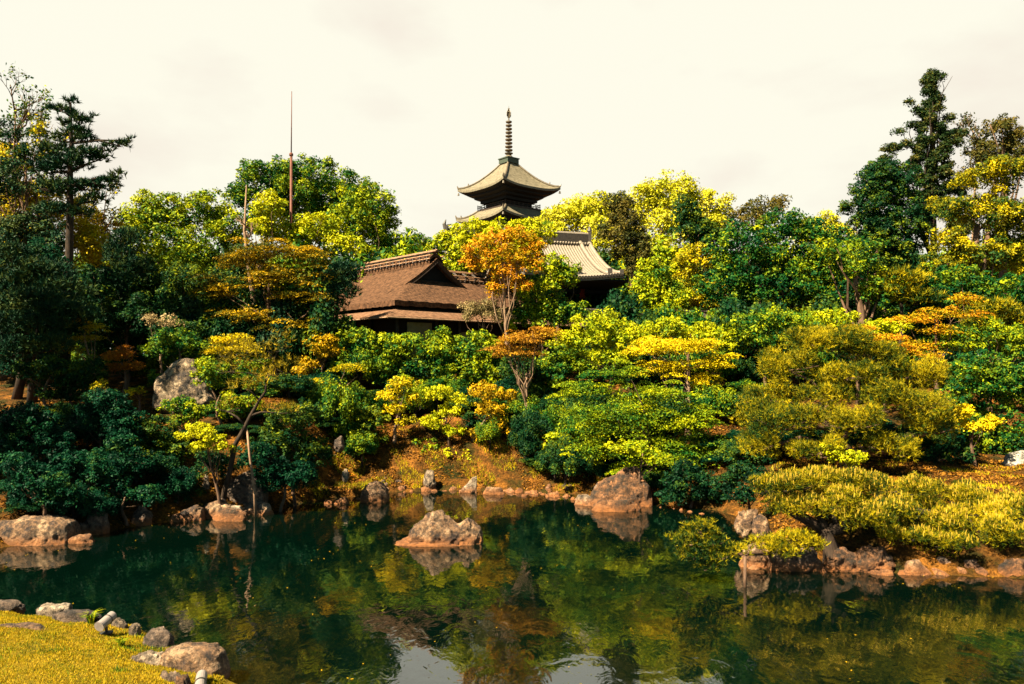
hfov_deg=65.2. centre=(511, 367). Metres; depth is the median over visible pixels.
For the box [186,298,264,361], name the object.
understory bush
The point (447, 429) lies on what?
maple tree
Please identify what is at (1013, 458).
boulder
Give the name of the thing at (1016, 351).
understory bush
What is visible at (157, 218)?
broadleaf tree
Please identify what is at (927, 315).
maple tree
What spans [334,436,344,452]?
rock
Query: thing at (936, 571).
pebble
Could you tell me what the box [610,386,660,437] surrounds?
understory bush
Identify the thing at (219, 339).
maple tree
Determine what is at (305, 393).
understory bush
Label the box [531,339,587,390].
leafy bush
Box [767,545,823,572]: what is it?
boulder
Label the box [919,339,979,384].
understory bush
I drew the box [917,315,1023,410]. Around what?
leafy bush
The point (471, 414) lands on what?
garden bush
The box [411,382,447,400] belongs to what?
understory bush
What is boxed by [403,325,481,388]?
leafy bush
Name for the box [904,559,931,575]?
rock
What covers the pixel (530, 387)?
understory bush
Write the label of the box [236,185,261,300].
dead tree
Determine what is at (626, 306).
understory bush
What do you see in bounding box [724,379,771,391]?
understory bush
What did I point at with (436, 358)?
understory bush
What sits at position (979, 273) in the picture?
understory tree
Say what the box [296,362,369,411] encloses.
maple tree
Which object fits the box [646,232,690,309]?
understory tree
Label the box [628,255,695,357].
broadleaf tree
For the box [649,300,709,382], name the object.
understory bush
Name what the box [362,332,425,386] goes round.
leafy bush
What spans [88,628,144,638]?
weeds
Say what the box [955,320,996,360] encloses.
understory bush
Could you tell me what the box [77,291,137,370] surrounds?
understory bush
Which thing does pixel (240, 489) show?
boulder
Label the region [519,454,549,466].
understory bush
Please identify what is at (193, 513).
rock
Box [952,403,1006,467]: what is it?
tree
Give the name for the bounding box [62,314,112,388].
maple tree
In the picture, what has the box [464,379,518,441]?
maple tree
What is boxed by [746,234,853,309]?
understory tree
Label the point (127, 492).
garden bush
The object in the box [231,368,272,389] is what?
understory bush
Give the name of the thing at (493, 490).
rock
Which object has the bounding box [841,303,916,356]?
understory bush
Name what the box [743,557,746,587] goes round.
prop post
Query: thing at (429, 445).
garden bush
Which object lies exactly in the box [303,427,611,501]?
weeds
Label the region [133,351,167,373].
understory bush
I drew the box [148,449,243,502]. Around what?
garden bush
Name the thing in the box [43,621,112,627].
weeds
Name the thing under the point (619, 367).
understory bush
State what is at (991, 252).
broadleaf tree
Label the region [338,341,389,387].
understory bush
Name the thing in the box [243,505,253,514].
rock
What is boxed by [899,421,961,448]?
understory bush
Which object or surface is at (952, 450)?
garden bush
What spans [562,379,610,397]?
understory bush
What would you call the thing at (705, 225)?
broadleaf tree
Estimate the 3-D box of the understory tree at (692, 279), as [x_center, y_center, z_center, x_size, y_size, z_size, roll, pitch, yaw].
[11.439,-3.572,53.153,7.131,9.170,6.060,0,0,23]
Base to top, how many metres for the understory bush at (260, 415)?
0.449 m
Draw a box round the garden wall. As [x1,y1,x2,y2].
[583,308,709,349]
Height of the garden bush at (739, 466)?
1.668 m
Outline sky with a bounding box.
[0,0,1023,348]
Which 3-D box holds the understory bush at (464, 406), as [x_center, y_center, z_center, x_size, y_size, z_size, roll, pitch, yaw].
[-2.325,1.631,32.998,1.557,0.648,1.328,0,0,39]
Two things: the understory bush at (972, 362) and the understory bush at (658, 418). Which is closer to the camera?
the understory bush at (658, 418)
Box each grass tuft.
[79,608,101,623]
[111,636,128,646]
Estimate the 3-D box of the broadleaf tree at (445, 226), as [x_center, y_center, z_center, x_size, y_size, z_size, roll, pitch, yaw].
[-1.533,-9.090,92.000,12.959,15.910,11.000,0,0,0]
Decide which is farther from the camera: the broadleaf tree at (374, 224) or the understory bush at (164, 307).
the broadleaf tree at (374, 224)
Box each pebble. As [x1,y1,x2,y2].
[421,487,432,491]
[506,488,513,492]
[514,488,523,492]
[545,492,559,496]
[748,565,758,569]
[820,567,826,572]
[870,570,881,575]
[880,569,893,575]
[899,570,911,574]
[932,568,949,575]
[957,567,966,573]
[974,567,987,575]
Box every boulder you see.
[152,358,217,413]
[160,642,230,679]
[227,470,268,506]
[590,466,652,506]
[738,543,768,568]
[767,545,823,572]
[823,547,857,571]
[856,544,895,572]
[1001,450,1023,466]
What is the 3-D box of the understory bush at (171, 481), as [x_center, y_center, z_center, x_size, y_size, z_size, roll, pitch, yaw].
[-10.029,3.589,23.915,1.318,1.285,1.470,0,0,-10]
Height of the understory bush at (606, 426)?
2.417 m
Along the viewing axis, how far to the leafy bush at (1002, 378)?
27.07 m
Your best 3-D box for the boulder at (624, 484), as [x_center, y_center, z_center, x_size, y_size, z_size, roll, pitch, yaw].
[3.543,4.200,26.346,2.114,1.938,1.373,0,0,0]
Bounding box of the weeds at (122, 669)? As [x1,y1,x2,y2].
[97,665,133,672]
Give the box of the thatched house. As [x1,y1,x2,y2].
[275,249,588,365]
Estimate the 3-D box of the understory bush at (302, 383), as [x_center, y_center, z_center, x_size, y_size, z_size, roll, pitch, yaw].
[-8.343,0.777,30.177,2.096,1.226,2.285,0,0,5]
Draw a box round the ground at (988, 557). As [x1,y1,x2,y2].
[0,355,1023,683]
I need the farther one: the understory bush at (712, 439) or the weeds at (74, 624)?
the understory bush at (712, 439)
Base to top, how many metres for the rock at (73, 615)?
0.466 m
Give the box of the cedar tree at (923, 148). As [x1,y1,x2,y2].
[876,67,973,316]
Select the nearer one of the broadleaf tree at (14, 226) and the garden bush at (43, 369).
the garden bush at (43, 369)
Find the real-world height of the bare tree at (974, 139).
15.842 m
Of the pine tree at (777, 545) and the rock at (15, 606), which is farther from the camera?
the pine tree at (777, 545)
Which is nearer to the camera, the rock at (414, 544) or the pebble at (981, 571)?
the pebble at (981, 571)
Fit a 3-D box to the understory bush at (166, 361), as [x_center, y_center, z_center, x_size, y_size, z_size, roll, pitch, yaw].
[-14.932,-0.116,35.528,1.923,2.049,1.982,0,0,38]
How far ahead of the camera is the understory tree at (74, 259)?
48.01 m
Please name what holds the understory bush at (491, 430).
on the ground at (988, 557)
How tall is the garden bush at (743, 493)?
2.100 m
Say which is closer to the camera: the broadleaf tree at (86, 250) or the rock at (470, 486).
the rock at (470, 486)
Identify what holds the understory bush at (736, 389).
on the ground at (988, 557)
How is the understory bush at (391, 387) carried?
on the ground at (988, 557)
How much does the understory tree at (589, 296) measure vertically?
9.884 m
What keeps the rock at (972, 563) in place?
on the ground at (988, 557)
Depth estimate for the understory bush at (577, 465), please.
28.57 m
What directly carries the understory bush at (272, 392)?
on the ground at (988, 557)
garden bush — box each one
[0,400,77,478]
[0,450,83,515]
[7,354,90,406]
[33,354,109,404]
[47,448,126,490]
[58,385,151,448]
[86,474,166,525]
[89,378,108,400]
[103,428,161,486]
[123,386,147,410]
[124,413,197,465]
[147,368,161,386]
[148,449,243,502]
[156,394,215,430]
[189,356,264,424]
[234,440,319,511]
[247,397,335,505]
[342,405,390,461]
[412,437,441,453]
[442,447,469,459]
[460,410,514,430]
[541,431,589,459]
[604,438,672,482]
[654,458,737,507]
[718,438,773,487]
[720,465,774,509]
[820,441,869,468]
[893,437,981,463]
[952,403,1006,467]
[979,431,1023,455]
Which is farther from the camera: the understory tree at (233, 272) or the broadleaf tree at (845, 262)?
the understory tree at (233, 272)
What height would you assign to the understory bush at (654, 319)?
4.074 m
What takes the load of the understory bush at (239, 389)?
on the ground at (988, 557)
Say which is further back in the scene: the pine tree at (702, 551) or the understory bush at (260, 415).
the understory bush at (260, 415)
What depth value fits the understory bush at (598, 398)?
30.97 m
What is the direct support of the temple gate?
on the ground at (988, 557)
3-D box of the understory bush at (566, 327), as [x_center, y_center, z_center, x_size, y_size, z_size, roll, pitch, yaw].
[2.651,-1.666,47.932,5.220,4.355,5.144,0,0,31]
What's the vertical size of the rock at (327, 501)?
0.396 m
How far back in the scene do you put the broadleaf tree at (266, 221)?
48.31 m
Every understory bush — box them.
[0,401,56,453]
[0,477,35,504]
[0,497,55,513]
[4,487,40,509]
[32,401,70,424]
[34,457,75,473]
[46,479,106,518]
[50,403,84,439]
[53,410,89,447]
[54,467,91,481]
[57,345,95,368]
[70,491,122,516]
[72,338,123,374]
[73,418,119,450]
[75,447,127,476]
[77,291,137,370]
[99,491,129,513]
[101,296,153,375]
[101,414,159,450]
[102,348,150,379]
[102,454,166,484]
[120,289,188,372]
[130,449,179,480]
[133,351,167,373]
[152,350,191,370]
[152,466,197,503]
[162,295,236,359]
[170,428,224,439]
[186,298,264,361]
[190,348,232,373]
[197,287,266,375]
[207,372,235,391]
[208,411,249,418]
[209,378,257,393]
[210,353,241,373]
[213,424,237,431]
[215,423,260,432]
[224,288,300,374]
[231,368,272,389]
[232,353,276,374]
[238,389,276,396]
[243,376,297,397]
[246,410,297,417]
[251,349,298,373]
[253,288,334,374]
[259,373,316,398]
[267,391,302,397]
[272,287,356,376]
[290,381,348,396]
[292,354,323,376]
[306,372,363,438]
[308,372,348,385]
[315,420,343,428]
[317,416,339,426]
[319,356,360,379]
[326,417,358,440]
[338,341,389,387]
[343,380,375,411]
[343,430,379,466]
[357,357,404,386]
[366,389,380,399]
[373,395,402,413]
[379,378,411,405]
[390,352,437,380]
[399,383,435,421]
[407,402,441,411]
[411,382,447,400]
[420,346,460,372]
[421,376,468,403]
[442,340,478,380]
[442,401,471,409]
[450,384,492,411]
[450,396,473,411]
[461,343,500,371]
[470,382,513,410]
[474,415,503,450]
[486,410,509,436]
[488,376,520,413]
[493,345,542,383]
[506,427,544,460]
[507,395,542,418]
[510,378,541,402]
[510,409,553,452]
[516,355,577,383]
[516,387,543,412]
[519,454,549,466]
[533,443,566,479]
[536,386,562,398]
[539,392,563,414]
[539,433,590,486]
[541,399,574,435]
[549,393,578,409]
[552,354,600,382]
[554,395,603,429]
[554,400,610,450]
[560,294,595,336]
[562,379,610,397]
[564,326,582,335]
[567,387,615,407]
[580,348,627,381]
[584,287,659,381]
[584,453,632,477]
[592,429,650,468]
[594,399,626,437]
[598,345,653,388]
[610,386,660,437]
[621,308,679,384]
[625,356,682,385]
[633,393,677,437]
[635,382,698,438]
[642,468,669,493]
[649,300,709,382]
[650,437,678,474]
[660,340,704,382]
[671,439,700,456]
[678,306,738,376]
[678,432,722,444]
[679,348,739,380]
[679,379,716,389]
[679,456,705,471]
[683,383,709,407]
[684,449,726,462]
[689,434,738,446]
[691,381,739,421]
[699,297,769,381]
[714,437,776,465]
[717,385,744,392]
[718,358,761,385]
[719,392,773,422]
[720,297,804,385]
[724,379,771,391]
[726,429,743,438]
[737,352,775,384]
[742,302,823,358]
[743,425,784,451]
[766,362,800,383]
[774,426,813,458]
[779,423,821,446]
[785,308,839,385]
[796,349,841,380]
[800,291,888,383]
[812,430,828,452]
[821,419,877,447]
[829,351,855,381]
[838,349,909,381]
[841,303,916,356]
[854,416,894,434]
[860,420,914,458]
[883,429,935,454]
[886,306,932,357]
[893,302,960,382]
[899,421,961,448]
[906,346,942,386]
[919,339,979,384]
[924,420,967,449]
[928,312,983,382]
[943,356,995,390]
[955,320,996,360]
[1004,302,1023,363]
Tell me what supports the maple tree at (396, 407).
on the ground at (988, 557)
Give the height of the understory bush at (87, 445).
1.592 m
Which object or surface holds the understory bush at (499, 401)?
on the ground at (988, 557)
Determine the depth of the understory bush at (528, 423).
30.28 m
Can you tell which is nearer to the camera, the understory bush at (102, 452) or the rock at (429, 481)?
the understory bush at (102, 452)
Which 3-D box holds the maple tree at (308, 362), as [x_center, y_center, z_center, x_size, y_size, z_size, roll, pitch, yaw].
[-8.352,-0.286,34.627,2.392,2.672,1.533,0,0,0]
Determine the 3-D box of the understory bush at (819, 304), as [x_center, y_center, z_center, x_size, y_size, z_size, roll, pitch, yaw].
[15.277,-1.010,36.388,3.958,5.170,4.030,0,0,-26]
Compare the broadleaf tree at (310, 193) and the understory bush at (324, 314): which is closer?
the understory bush at (324, 314)
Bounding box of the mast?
[289,91,292,239]
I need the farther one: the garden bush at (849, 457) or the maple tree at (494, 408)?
the maple tree at (494, 408)
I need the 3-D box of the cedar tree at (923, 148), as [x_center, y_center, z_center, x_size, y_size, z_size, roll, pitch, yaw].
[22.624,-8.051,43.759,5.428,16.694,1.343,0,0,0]
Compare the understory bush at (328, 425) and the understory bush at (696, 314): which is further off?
the understory bush at (696, 314)
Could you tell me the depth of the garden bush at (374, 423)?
30.26 m
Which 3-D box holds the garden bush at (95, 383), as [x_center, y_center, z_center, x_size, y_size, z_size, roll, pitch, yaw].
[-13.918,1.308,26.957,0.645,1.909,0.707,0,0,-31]
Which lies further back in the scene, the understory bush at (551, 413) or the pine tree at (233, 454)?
the understory bush at (551, 413)
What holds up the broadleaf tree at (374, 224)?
on the ground at (988, 557)
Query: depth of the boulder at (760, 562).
17.97 m
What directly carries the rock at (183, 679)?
on the ground at (988, 557)
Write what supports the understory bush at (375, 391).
on the ground at (988, 557)
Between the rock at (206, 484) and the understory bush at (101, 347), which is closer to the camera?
the rock at (206, 484)
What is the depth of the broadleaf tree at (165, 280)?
36.97 m
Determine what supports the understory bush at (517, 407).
on the ground at (988, 557)
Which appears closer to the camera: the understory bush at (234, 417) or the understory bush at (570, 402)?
the understory bush at (234, 417)
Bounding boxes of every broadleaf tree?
[0,116,61,238]
[0,142,115,266]
[0,156,65,384]
[0,236,89,383]
[64,212,139,274]
[72,263,206,389]
[102,253,246,309]
[111,187,259,293]
[224,152,378,244]
[246,188,288,259]
[273,211,369,265]
[312,179,402,262]
[379,227,446,260]
[432,222,490,275]
[442,219,552,276]
[448,215,558,294]
[501,274,591,356]
[520,250,582,374]
[528,190,623,248]
[586,169,736,264]
[596,190,662,363]
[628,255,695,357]
[664,241,729,315]
[667,193,727,268]
[690,207,858,310]
[721,193,792,303]
[788,209,857,245]
[800,235,907,400]
[836,156,936,312]
[878,260,1023,338]
[914,153,1023,386]
[966,113,1023,293]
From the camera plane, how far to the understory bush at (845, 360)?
34.67 m
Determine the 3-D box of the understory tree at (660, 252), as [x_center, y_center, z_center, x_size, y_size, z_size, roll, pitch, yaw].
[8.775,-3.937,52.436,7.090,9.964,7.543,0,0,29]
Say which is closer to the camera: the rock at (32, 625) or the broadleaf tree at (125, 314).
the rock at (32, 625)
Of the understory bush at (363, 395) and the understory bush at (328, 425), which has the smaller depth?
the understory bush at (328, 425)
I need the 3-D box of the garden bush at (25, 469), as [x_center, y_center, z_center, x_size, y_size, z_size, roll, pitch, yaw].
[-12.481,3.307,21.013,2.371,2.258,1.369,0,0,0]
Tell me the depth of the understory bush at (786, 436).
25.86 m
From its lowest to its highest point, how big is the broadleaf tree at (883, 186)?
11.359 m
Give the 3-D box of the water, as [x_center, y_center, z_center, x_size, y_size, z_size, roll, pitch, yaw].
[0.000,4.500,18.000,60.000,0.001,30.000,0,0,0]
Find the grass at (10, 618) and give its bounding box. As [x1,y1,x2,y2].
[0,610,223,683]
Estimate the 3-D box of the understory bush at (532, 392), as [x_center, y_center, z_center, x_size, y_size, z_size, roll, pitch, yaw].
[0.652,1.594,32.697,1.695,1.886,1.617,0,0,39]
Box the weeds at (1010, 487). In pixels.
[768,459,1023,556]
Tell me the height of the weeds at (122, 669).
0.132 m
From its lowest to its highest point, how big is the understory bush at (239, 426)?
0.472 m
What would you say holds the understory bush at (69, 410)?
on the ground at (988, 557)
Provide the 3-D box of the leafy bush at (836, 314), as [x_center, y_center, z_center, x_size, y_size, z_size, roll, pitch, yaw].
[14.062,-0.368,32.663,4.960,4.293,2.659,0,0,0]
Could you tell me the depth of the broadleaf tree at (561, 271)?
38.48 m
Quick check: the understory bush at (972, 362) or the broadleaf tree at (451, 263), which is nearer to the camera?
the understory bush at (972, 362)
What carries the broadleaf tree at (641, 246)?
on the ground at (988, 557)
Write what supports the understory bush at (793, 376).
on the ground at (988, 557)
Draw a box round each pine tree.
[0,237,105,399]
[0,283,94,402]
[25,93,136,388]
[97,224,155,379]
[212,329,301,499]
[302,259,363,374]
[661,514,774,572]
[730,320,960,468]
[743,526,830,558]
[746,462,1023,564]
[859,263,947,390]
[953,294,1023,404]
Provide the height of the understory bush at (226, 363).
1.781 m
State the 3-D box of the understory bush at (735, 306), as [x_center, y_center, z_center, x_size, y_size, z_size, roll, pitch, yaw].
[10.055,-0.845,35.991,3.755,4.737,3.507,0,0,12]
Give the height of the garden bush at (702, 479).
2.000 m
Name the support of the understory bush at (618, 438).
on the ground at (988, 557)
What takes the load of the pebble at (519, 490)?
on the ground at (988, 557)
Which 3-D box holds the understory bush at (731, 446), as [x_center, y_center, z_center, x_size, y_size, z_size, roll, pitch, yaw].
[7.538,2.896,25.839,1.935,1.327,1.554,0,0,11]
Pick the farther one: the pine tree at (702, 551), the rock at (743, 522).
the rock at (743, 522)
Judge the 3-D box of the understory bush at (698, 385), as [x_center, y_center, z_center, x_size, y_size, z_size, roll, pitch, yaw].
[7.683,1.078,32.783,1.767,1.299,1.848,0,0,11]
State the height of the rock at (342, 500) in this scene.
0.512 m
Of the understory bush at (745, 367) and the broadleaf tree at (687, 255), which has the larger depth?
the broadleaf tree at (687, 255)
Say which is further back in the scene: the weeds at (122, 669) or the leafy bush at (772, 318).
the leafy bush at (772, 318)
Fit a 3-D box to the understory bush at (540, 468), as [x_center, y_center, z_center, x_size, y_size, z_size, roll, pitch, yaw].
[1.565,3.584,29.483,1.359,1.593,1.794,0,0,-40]
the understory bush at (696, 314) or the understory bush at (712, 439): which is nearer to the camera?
the understory bush at (712, 439)
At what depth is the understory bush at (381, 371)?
34.90 m
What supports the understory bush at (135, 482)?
on the ground at (988, 557)
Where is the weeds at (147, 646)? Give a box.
[101,636,170,654]
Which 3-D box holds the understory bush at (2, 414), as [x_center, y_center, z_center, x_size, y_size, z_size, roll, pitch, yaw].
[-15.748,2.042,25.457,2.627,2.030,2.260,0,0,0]
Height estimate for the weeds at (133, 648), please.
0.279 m
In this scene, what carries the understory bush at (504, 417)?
on the ground at (988, 557)
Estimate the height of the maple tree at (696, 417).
4.632 m
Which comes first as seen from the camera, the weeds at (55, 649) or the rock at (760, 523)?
the weeds at (55, 649)
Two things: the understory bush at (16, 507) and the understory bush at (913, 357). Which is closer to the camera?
the understory bush at (16, 507)
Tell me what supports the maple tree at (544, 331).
on the ground at (988, 557)
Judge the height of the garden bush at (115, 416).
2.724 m
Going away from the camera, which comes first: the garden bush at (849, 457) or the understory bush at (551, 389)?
the garden bush at (849, 457)
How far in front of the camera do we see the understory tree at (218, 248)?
48.84 m
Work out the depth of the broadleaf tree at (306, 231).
49.30 m
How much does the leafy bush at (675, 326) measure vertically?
3.980 m
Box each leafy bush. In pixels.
[136,325,224,367]
[314,325,380,386]
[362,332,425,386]
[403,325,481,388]
[445,329,520,385]
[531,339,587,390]
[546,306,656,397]
[632,315,748,380]
[718,305,825,385]
[794,307,913,404]
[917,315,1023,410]
[929,343,1023,451]
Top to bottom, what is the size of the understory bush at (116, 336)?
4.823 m
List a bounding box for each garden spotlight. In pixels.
[94,611,116,635]
[194,670,206,683]
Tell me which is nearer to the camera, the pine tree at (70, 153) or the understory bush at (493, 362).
the pine tree at (70, 153)
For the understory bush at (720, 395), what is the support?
on the ground at (988, 557)
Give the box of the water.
[0,490,1023,683]
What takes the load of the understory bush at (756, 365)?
on the ground at (988, 557)
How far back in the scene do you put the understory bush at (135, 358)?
34.69 m
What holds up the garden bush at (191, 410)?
on the ground at (988, 557)
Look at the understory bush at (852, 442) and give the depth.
25.24 m
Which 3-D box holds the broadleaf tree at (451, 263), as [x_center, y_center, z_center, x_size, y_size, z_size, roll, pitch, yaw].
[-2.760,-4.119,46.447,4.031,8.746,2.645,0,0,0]
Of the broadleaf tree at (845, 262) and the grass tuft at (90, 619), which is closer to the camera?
the grass tuft at (90, 619)
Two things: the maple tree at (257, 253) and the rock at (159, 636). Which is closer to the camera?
the rock at (159, 636)
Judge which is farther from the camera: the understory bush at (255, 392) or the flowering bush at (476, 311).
the flowering bush at (476, 311)
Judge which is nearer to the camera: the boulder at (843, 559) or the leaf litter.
the boulder at (843, 559)
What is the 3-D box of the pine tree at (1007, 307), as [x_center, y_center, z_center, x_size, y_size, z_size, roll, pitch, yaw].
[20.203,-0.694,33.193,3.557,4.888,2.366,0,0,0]
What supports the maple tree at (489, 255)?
on the ground at (988, 557)
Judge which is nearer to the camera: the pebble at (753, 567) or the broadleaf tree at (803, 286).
the pebble at (753, 567)
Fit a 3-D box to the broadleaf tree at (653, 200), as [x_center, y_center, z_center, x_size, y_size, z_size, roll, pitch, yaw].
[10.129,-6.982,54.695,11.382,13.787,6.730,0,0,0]
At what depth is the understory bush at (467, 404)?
32.75 m
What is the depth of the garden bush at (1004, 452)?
26.85 m
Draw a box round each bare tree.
[0,63,84,375]
[0,112,79,256]
[73,176,122,274]
[949,111,1009,357]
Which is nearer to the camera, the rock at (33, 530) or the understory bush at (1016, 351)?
the rock at (33, 530)
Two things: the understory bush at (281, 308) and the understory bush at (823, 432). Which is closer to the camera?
the understory bush at (823, 432)
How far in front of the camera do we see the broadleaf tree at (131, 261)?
36.34 m
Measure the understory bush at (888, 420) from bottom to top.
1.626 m
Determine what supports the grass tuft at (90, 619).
on the ground at (988, 557)
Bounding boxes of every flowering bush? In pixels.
[141,313,184,373]
[456,297,515,346]
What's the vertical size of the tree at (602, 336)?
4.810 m
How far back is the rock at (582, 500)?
26.19 m
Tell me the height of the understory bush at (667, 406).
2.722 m
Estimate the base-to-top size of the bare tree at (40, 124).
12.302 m
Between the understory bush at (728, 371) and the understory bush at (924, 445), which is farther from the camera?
the understory bush at (728, 371)
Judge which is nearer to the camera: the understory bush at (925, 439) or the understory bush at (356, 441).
the understory bush at (925, 439)
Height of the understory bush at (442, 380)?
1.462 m
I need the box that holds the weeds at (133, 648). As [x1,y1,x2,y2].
[108,641,159,653]
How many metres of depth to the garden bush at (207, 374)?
26.80 m
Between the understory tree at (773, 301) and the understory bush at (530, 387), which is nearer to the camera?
the understory bush at (530, 387)
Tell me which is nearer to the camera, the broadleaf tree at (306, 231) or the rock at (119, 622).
the rock at (119, 622)
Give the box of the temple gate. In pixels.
[485,222,628,344]
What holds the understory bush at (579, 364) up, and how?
on the ground at (988, 557)
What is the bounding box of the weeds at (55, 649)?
[38,644,73,652]
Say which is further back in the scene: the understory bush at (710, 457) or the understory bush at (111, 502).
the understory bush at (710, 457)
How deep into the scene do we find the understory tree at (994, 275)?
51.23 m
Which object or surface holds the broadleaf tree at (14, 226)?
on the ground at (988, 557)
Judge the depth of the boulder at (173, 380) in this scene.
27.96 m
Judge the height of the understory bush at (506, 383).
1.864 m
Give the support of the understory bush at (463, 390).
on the ground at (988, 557)
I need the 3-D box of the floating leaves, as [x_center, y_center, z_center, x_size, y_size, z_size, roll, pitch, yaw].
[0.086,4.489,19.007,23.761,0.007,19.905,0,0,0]
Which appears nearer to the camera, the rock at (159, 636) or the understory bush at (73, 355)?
the rock at (159, 636)
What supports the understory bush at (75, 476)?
on the ground at (988, 557)
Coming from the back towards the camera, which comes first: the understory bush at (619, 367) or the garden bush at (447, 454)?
the understory bush at (619, 367)
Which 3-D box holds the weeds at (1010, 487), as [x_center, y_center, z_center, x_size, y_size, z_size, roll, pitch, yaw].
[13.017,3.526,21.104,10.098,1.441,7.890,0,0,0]
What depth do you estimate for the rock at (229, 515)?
23.42 m
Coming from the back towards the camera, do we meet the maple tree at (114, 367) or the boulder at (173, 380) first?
the maple tree at (114, 367)
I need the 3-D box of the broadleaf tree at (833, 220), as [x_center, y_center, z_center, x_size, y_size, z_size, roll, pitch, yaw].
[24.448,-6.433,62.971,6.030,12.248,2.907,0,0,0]
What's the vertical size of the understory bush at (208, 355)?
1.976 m
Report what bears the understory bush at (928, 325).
on the ground at (988, 557)
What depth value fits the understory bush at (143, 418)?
25.40 m
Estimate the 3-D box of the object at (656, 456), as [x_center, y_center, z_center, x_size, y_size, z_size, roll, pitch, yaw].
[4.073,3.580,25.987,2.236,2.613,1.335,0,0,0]
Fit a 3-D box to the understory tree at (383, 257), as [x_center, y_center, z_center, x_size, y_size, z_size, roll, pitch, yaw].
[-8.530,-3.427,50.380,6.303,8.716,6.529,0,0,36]
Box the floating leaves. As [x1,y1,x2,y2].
[14,514,1015,683]
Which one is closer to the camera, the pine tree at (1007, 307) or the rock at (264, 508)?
the rock at (264, 508)
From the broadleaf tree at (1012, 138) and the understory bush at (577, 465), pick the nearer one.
the understory bush at (577, 465)
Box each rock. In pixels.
[0,514,80,545]
[0,599,25,614]
[0,622,45,630]
[36,603,72,616]
[52,609,101,622]
[68,533,94,543]
[78,521,93,534]
[85,508,109,534]
[111,617,127,628]
[128,623,140,635]
[130,650,163,665]
[131,506,152,525]
[142,626,174,647]
[160,670,180,681]
[167,504,204,521]
[175,674,190,683]
[202,473,209,489]
[203,498,230,518]
[212,508,246,521]
[230,505,243,510]
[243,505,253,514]
[257,502,273,514]
[324,500,331,503]
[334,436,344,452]
[334,497,349,504]
[342,469,349,482]
[360,481,389,502]
[395,540,464,546]
[402,509,483,544]
[423,470,435,488]
[459,476,476,492]
[483,487,504,494]
[574,494,590,505]
[592,499,641,511]
[734,509,757,540]
[752,514,771,540]
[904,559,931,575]
[937,556,950,563]
[963,559,980,567]
[998,558,1023,576]
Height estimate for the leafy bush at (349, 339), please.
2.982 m
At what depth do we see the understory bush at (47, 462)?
23.43 m
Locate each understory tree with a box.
[73,253,95,274]
[147,236,197,292]
[200,224,263,284]
[209,244,294,302]
[250,256,300,304]
[259,229,327,299]
[295,239,379,311]
[315,251,384,311]
[350,228,425,310]
[351,247,403,309]
[380,245,467,308]
[529,275,599,307]
[574,239,629,307]
[597,245,628,306]
[611,230,694,309]
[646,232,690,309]
[664,243,722,314]
[689,241,797,310]
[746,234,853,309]
[751,247,814,313]
[786,239,854,310]
[886,248,960,310]
[890,251,960,313]
[938,241,996,297]
[955,259,1023,308]
[975,257,1023,301]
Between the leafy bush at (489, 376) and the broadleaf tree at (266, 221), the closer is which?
the leafy bush at (489, 376)
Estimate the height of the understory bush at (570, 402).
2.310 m
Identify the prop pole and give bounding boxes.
[246,429,256,516]
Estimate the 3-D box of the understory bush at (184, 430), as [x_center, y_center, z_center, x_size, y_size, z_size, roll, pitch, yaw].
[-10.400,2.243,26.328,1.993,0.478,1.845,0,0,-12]
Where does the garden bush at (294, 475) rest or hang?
on the ground at (988, 557)
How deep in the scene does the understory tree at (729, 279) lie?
50.46 m
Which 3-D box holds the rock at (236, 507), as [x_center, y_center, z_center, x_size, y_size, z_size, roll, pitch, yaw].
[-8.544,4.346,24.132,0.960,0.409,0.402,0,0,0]
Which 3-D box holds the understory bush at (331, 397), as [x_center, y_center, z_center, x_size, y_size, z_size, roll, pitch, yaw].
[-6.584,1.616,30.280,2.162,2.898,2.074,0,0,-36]
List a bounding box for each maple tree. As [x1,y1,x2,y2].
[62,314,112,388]
[94,345,145,397]
[173,421,235,504]
[185,236,339,373]
[198,332,263,373]
[291,331,344,375]
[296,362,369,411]
[374,376,421,443]
[419,384,467,447]
[457,224,547,368]
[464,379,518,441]
[480,325,565,409]
[545,358,728,475]
[619,335,744,441]
[843,323,951,417]
[883,291,994,404]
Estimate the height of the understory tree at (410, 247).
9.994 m
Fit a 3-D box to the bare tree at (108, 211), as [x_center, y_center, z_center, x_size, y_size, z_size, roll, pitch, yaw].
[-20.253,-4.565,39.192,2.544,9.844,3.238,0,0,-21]
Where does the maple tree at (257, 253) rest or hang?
on the ground at (988, 557)
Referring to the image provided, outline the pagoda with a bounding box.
[455,108,560,227]
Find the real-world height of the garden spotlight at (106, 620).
0.377 m
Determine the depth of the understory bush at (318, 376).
33.41 m
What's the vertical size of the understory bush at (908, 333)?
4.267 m
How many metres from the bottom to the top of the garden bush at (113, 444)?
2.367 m
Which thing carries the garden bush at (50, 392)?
on the ground at (988, 557)
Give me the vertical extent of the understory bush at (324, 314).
5.022 m
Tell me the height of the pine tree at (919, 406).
4.783 m
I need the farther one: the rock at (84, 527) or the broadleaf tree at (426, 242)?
the broadleaf tree at (426, 242)
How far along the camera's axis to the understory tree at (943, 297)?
49.94 m
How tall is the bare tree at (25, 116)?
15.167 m
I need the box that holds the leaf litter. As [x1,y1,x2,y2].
[0,391,1023,549]
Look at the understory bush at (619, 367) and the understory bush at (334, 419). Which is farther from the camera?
the understory bush at (619, 367)
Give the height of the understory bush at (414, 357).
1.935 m
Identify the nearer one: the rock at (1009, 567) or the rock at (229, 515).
the rock at (1009, 567)
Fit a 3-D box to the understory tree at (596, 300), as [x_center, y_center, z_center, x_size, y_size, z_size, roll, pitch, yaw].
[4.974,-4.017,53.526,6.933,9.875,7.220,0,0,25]
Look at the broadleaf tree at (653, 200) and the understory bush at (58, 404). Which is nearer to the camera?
the understory bush at (58, 404)

